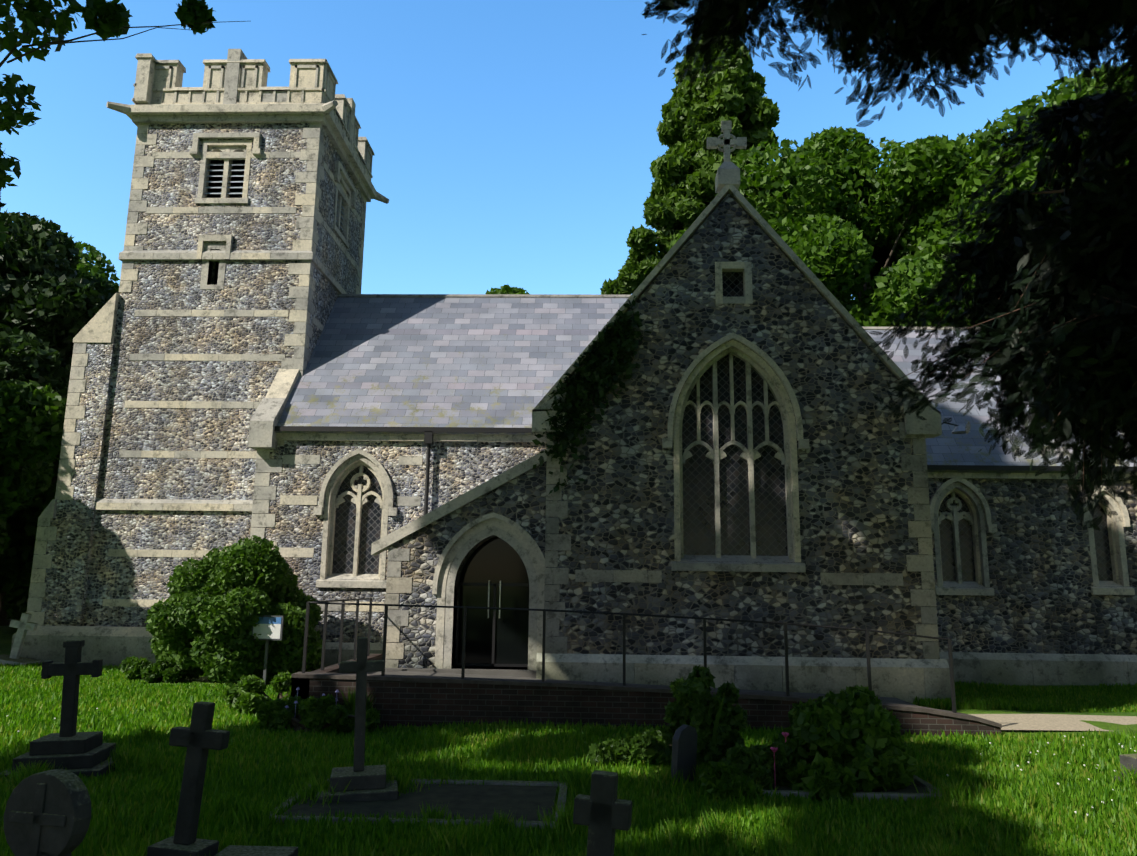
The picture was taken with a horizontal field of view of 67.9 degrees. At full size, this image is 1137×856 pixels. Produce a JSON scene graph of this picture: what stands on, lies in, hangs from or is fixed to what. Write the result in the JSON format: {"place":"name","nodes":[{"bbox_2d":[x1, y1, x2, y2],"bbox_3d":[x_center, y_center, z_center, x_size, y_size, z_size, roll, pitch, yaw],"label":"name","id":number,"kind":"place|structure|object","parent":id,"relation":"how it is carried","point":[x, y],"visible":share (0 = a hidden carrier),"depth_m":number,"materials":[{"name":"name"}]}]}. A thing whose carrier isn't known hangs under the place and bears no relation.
{"place":"outdoors","nodes":[
{"label":"outdoors","id":0,"kind":"place"},
{"bbox_2d":[0,0,245,247],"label":"branch","id":1,"kind":"object","parent":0,"point":[103,19],"depth_m":10.16,"materials":[{"name":"green plant"}]},
{"bbox_2d":[0,0,1133,295],"label":"sky","id":2,"kind":"structure","parent":0,"point":[514,143],"materials":[{"name":"blue"}]},
{"bbox_2d":[0,626,1136,855],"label":"ground","id":3,"kind":"structure","parent":0,"point":[6,632],"depth_m":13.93,"materials":[{"name":"green plant"}]},
{"bbox_2d":[0,613,40,665],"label":"grave cross","id":4,"kind":"object","parent":3,"relation":"on","point":[23,624],"visible":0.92,"depth_m":18.95,"materials":[{"name":"grey stone"}]},
{"bbox_2d":[0,379,66,553],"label":"tree","id":5,"kind":"object","parent":3,"relation":"on","point":[32,418],"visible":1,"depth_m":20.85,"materials":[{"name":"green plant"}]},
{"bbox_2d":[4,769,90,855],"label":"round gravestone","id":6,"kind":"object","parent":3,"relation":"on","point":[47,813],"visible":1,"depth_m":5.28,"materials":[{"name":"grey stone"}]},
{"bbox_2d":[1,640,128,778],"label":"grave cross","id":7,"kind":"object","parent":3,"relation":"on","point":[69,747],"visible":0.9,"depth_m":8.82,"materials":[{"name":"grey stone"}]},
{"bbox_2d":[147,702,229,855],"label":"grave cross","id":8,"kind":"object","parent":3,"relation":"on","point":[199,737],"visible":0.94,"depth_m":5.82,"materials":[{"name":"grey stone"}]},
{"bbox_2d":[215,845,297,855],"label":"grave block","id":9,"kind":"structure","parent":3,"relation":"on","point":[231,850],"depth_m":5.81,"materials":[{"name":"grey stone"}]},
{"bbox_2d":[251,615,283,683],"bbox_3d":[-5.780,4.295,16.132,0.590,1.390,0.100,0,-11,2],"label":"sign","id":10,"kind":"object","parent":3,"relation":"on","point":[266,654],"visible":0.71,"depth_m":16.14,"materials":[{"name":"grey metal"}]},
{"bbox_2d":[253,617,280,638],"bbox_3d":[-5.776,3.829,16.165,0.530,0.400,0.006,0,-11,2],"label":"sign board","id":11,"kind":"object","parent":10,"relation":"attached to","point":[267,627],"visible":0.86,"depth_m":16.16,"materials":[{"name":"white metal"}]},
{"bbox_2d":[285,687,338,728],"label":"flowers","id":12,"kind":"object","parent":3,"relation":"on","point":[298,688],"visible":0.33,"depth_m":11.88,"materials":[{"name":"blue plant"}]},
{"bbox_2d":[316,637,397,802],"bbox_3d":[-1.965,2.783,8.036,0.724,1.535,0.578,3,-11,-12],"label":"grave cross","id":13,"kind":"object","parent":3,"relation":"on","point":[369,783],"visible":0.83,"depth_m":7.92,"materials":[{"name":"grey stone"}]},
{"bbox_2d":[341,686,376,713],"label":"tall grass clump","id":14,"kind":"object","parent":3,"relation":"on","point":[350,702],"visible":0.21,"depth_m":11.78,"materials":[{"name":"green plant"}]},
{"bbox_2d":[252,440,546,642],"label":"nave walls","id":15,"kind":"structure","parent":3,"relation":"on","point":[457,469],"depth_m":19.05,"materials":[{"name":"grey stone"}]},
{"bbox_2d":[275,297,627,434],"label":"roof","id":16,"kind":"structure","parent":15,"relation":"on","point":[445,362],"depth_m":21.14,"materials":[{"name":"stone"}]},
{"bbox_2d":[269,777,567,828],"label":"grave kerb","id":17,"kind":"structure","parent":3,"relation":"on","point":[562,792],"depth_m":7.51,"materials":[{"name":"grey stone"}]},
{"bbox_2d":[281,783,556,820],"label":"grave slab","id":18,"kind":"structure","parent":3,"relation":"on","point":[468,801],"depth_m":7.60,"materials":[{"name":"grey stone"}]},
{"bbox_2d":[386,461,546,669],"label":"porch walls","id":19,"kind":"structure","parent":3,"relation":"on","point":[520,500],"depth_m":16.05,"materials":[{"name":"grey stone"}]},
{"bbox_2d":[485,285,528,293],"bbox_3d":[-1.157,1.420,39.529,11.288,16.240,11.415,0,-11,2],"label":"tree","id":20,"kind":"object","parent":3,"relation":"on","point":[507,289],"visible":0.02,"depth_m":39.42,"materials":[{"name":"green plant"}]},
{"bbox_2d":[0,661,1136,712],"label":"grass","id":21,"kind":"structure","parent":3,"relation":"on","point":[973,695],"depth_m":15.39,"materials":[{"name":"green plant"}]},
{"bbox_2d":[18,708,1136,815],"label":"lawn daisies","id":22,"kind":"object","parent":3,"relation":"on","point":[1017,765],"visible":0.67,"depth_m":9.71,"materials":[{"name":"white plant"}]},
{"bbox_2d":[586,727,671,767],"bbox_3d":[0.838,3.611,9.431,1.299,0.521,0.908,0,-11,2],"label":"shrub","id":23,"kind":"object","parent":3,"relation":"on","point":[650,746],"depth_m":9.22,"materials":[{"name":"green plant"}]},
{"bbox_2d":[367,666,916,705],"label":"platform ramp","id":24,"kind":"structure","parent":3,"relation":"on","point":[501,673],"depth_m":15.21,"materials":[{"name":"grey concrete"}]},
{"bbox_2d":[291,654,1000,736],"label":"ramp retaining wall","id":25,"kind":"structure","parent":3,"relation":"on","point":[403,703],"depth_m":11.93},
{"bbox_2d":[291,672,1001,727],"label":"low brick wall","id":26,"kind":"structure","parent":25,"relation":"on","point":[589,685],"depth_m":11.98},
{"bbox_2d":[274,422,1136,712],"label":"ironwork","id":27,"kind":"object","parent":25,"relation":"on","point":[428,436],"visible":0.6,"depth_m":14.06,"materials":[{"name":"black metal"}]},
{"bbox_2d":[487,425,969,617],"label":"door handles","id":28,"kind":"object","parent":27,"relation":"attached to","point":[960,429],"visible":0.94,"depth_m":16.24,"materials":[{"name":"silver metal"}]},
{"bbox_2d":[671,724,697,784],"bbox_3d":[1.164,3.333,8.492,0.116,0.671,0.400,-7,-13,36],"label":"slate headstone","id":29,"kind":"object","parent":3,"relation":"on","point":[684,748],"visible":0.77,"depth_m":8.44,"materials":[{"name":"stone"}]},
{"bbox_2d":[672,679,732,766],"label":"stems","id":30,"kind":"object","parent":3,"relation":"on","point":[715,729],"visible":0.15,"depth_m":9.05,"materials":[{"name":"green plant"}]},
{"bbox_2d":[660,665,748,769],"bbox_3d":[1.506,3.225,9.367,0.986,1.160,0.946,0,-11,2],"label":"bush","id":31,"kind":"object","parent":3,"relation":"on","point":[694,689],"depth_m":9.17,"materials":[{"name":"green plant"}]},
{"bbox_2d":[699,760,763,801],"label":"hosta","id":32,"kind":"object","parent":3,"relation":"on","point":[721,779],"visible":0.85,"depth_m":7.96,"materials":[{"name":"green plant"}]},
{"bbox_2d":[545,193,937,658],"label":"transept walls","id":33,"kind":"structure","parent":3,"relation":"on","point":[856,509],"depth_m":15.81,"materials":[{"name":"grey stone"}]},
{"bbox_2d":[532,295,651,494],"bbox_3d":[0.455,-0.665,16.153,2.288,3.903,0.324,0,-11,2],"label":"ivy","id":34,"kind":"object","parent":33,"relation":"attached to","point":[589,374],"depth_m":16.16,"materials":[{"name":"green plant"}]},
{"bbox_2d":[784,752,858,801],"bbox_3d":[2.478,3.447,8.233,0.657,0.527,0.716,0,-11,2],"label":"hosta","id":35,"kind":"object","parent":3,"relation":"on","point":[821,776],"visible":0.94,"depth_m":8.08,"materials":[{"name":"green plant"}]},
{"bbox_2d":[722,758,941,801],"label":"flower bed kerb","id":36,"kind":"structure","parent":3,"relation":"on","point":[917,781],"depth_m":8.08,"materials":[{"name":"grey stone"}]},
{"bbox_2d":[764,782,929,792],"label":"flower bed soil","id":37,"kind":"structure","parent":3,"relation":"on","point":[911,788],"depth_m":8.34,"materials":[{"name":"brown soil"}]},
{"bbox_2d":[721,740,801,789],"bbox_3d":[1.975,3.442,8.549,0.715,0.575,1.066,-9,-14,42],"label":"shrub","id":38,"kind":"object","parent":37,"relation":"on","point":[756,762],"depth_m":8.39,"materials":[{"name":"green plant"}]},
{"bbox_2d":[770,732,789,786],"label":"pink flowers","id":39,"kind":"object","parent":37,"relation":"on","point":[785,735],"visible":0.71,"depth_m":8.38,"materials":[{"name":"pink plant"}]},
{"bbox_2d":[773,685,916,791],"bbox_3d":[2.862,3.306,8.994,1.494,1.103,1.701,0,-11,2],"label":"shrub","id":40,"kind":"object","parent":37,"relation":"on","point":[857,727],"visible":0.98,"depth_m":8.51,"materials":[{"name":"green plant"}]},
{"bbox_2d":[682,1,1136,490],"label":"tree","id":41,"kind":"object","parent":3,"relation":"on","point":[1058,191],"depth_m":10.64,"materials":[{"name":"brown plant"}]},
{"bbox_2d":[641,0,1136,530],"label":"yew sprays","id":42,"kind":"object","parent":41,"relation":"attached to","point":[1087,230],"visible":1,"depth_m":10.67,"materials":[{"name":"green plant"}]},
{"bbox_2d":[890,61,1133,326],"bbox_3d":[21.882,-3.012,33.129,18.154,23.256,17.193,0,-11,2],"label":"tree","id":43,"kind":"object","parent":3,"relation":"on","point":[978,178],"visible":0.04,"depth_m":32.07,"materials":[{"name":"green plant"}]},
{"bbox_2d":[928,478,1136,654],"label":"chancel walls","id":44,"kind":"structure","parent":3,"relation":"on","point":[1044,600],"depth_m":18.72,"materials":[{"name":"grey stone"}]},
{"bbox_2d":[865,330,1136,473],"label":"roof","id":45,"kind":"structure","parent":44,"relation":"on","point":[947,447],"depth_m":19.94,"materials":[{"name":"stone"}]},
{"bbox_2d":[1114,753,1136,785],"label":"grave stone","id":46,"kind":"object","parent":3,"relation":"on","point":[1129,760],"visible":0.44,"depth_m":8.84,"materials":[{"name":"grey stone"}]},
{"bbox_3d":[1.136,2.873,4.784,2.560,0.220,1.540,0,-11,2],"label":"grave ledger slab","id":47,"kind":"object","parent":3,"relation":"on","visible":0},
{"bbox_2d":[573,770,631,855],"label":"grave cross","id":48,"kind":"object","parent":47,"relation":"on","point":[602,812],"visible":1,"depth_m":5.02,"materials":[{"name":"grey stone"}]},
{"bbox_2d":[10,49,1136,702],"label":"stone dressings","id":49,"kind":"structure","parent":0,"point":[234,89],"depth_m":18.99,"materials":[{"name":"beige stone"}]},
{"bbox_2d":[28,123,363,626],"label":"tower walls","id":50,"kind":"structure","parent":49,"relation":"on","point":[85,575],"depth_m":20.80,"materials":[{"name":"grey stone"}]},
{"bbox_2d":[207,160,244,284],"bbox_3d":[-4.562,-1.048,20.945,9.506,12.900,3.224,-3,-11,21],"label":"window opening","id":51,"kind":"object","parent":50,"relation":"attached to","point":[220,184],"visible":0.06,"depth_m":22.18,"materials":[{"name":"black"}]},
{"bbox_2d":[205,164,344,234],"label":"window louvres","id":52,"kind":"object","parent":49,"relation":"on","point":[342,207],"visible":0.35,"depth_m":21.92,"materials":[{"name":"grey wood"}]},
{"bbox_2d":[458,536,528,663],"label":"porch glass doors","id":53,"kind":"structure","parent":49,"relation":"in","point":[496,559],"depth_m":16.34,"materials":[{"name":"black glass"}]},
{"bbox_2d":[332,272,1112,581],"bbox_3d":[3.442,0.214,17.994,17.685,6.120,3.590,0,-11,2],"label":"window glass","id":54,"kind":"object","parent":49,"relation":"attached to","point":[699,507],"depth_m":16.30,"materials":[{"name":"black glass"}]},
{"bbox_2d":[325,642,1136,667],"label":"wall plinth","id":55,"kind":"structure","parent":49,"relation":"on","point":[941,662],"depth_m":15.24,"materials":[{"name":"stone"}]},
{"bbox_2d":[600,9,854,301],"bbox_3d":[6.688,-5.579,37.074,10.824,29.244,9.545,-9,-14,43],"label":"conifer","id":56,"kind":"object","parent":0,"point":[685,166],"depth_m":36.55,"materials":[{"name":"green plant"}]},
{"bbox_2d":[969,714,1136,730],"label":"gravel path","id":57,"kind":"structure","parent":0,"point":[1065,722],"depth_m":13.04,"materials":[{"name":"beige gravel"}]},
{"label":"ground","id":58,"kind":"structure","parent":0,"visible":0},
{"bbox_2d":[0,187,118,543],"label":"tree","id":59,"kind":"object","parent":58,"relation":"on","point":[52,304],"depth_m":25.26,"materials":[{"name":"green plant"}]},
{"bbox_2d":[71,237,119,293],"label":"tree","id":60,"kind":"object","parent":58,"relation":"on","point":[86,268],"depth_m":46.77,"materials":[{"name":"green plant"}]},
{"bbox_2d":[118,656,204,682],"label":"low shrub","id":61,"kind":"object","parent":58,"relation":"on","point":[134,667],"depth_m":16.72,"materials":[{"name":"green plant"}]},
{"bbox_2d":[144,535,322,684],"bbox_3d":[-6.732,3.696,17.249,3.628,2.990,2.936,-4,-12,24],"label":"bush","id":62,"kind":"object","parent":58,"relation":"on","point":[213,597],"depth_m":16.57,"materials":[{"name":"green plant"}]},
{"bbox_2d":[221,670,291,714],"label":"shrub","id":63,"kind":"object","parent":58,"relation":"on","point":[244,694],"depth_m":13.13,"materials":[{"name":"green plant"}]},
{"bbox_2d":[255,693,380,732],"bbox_3d":[-3.457,3.967,11.736,1.822,0.578,1.081,0,-11,2],"label":"shrub","id":64,"kind":"object","parent":58,"relation":"on","point":[318,713],"depth_m":11.44,"materials":[{"name":"green plant"}]},
{"bbox_2d":[664,126,991,326],"bbox_3d":[12.291,-2.092,35.807,16.237,22.163,16.468,0,-11,2],"label":"tree","id":65,"kind":"object","parent":58,"relation":"on","point":[825,167],"depth_m":33.20,"materials":[{"name":"green plant"}]}
]}

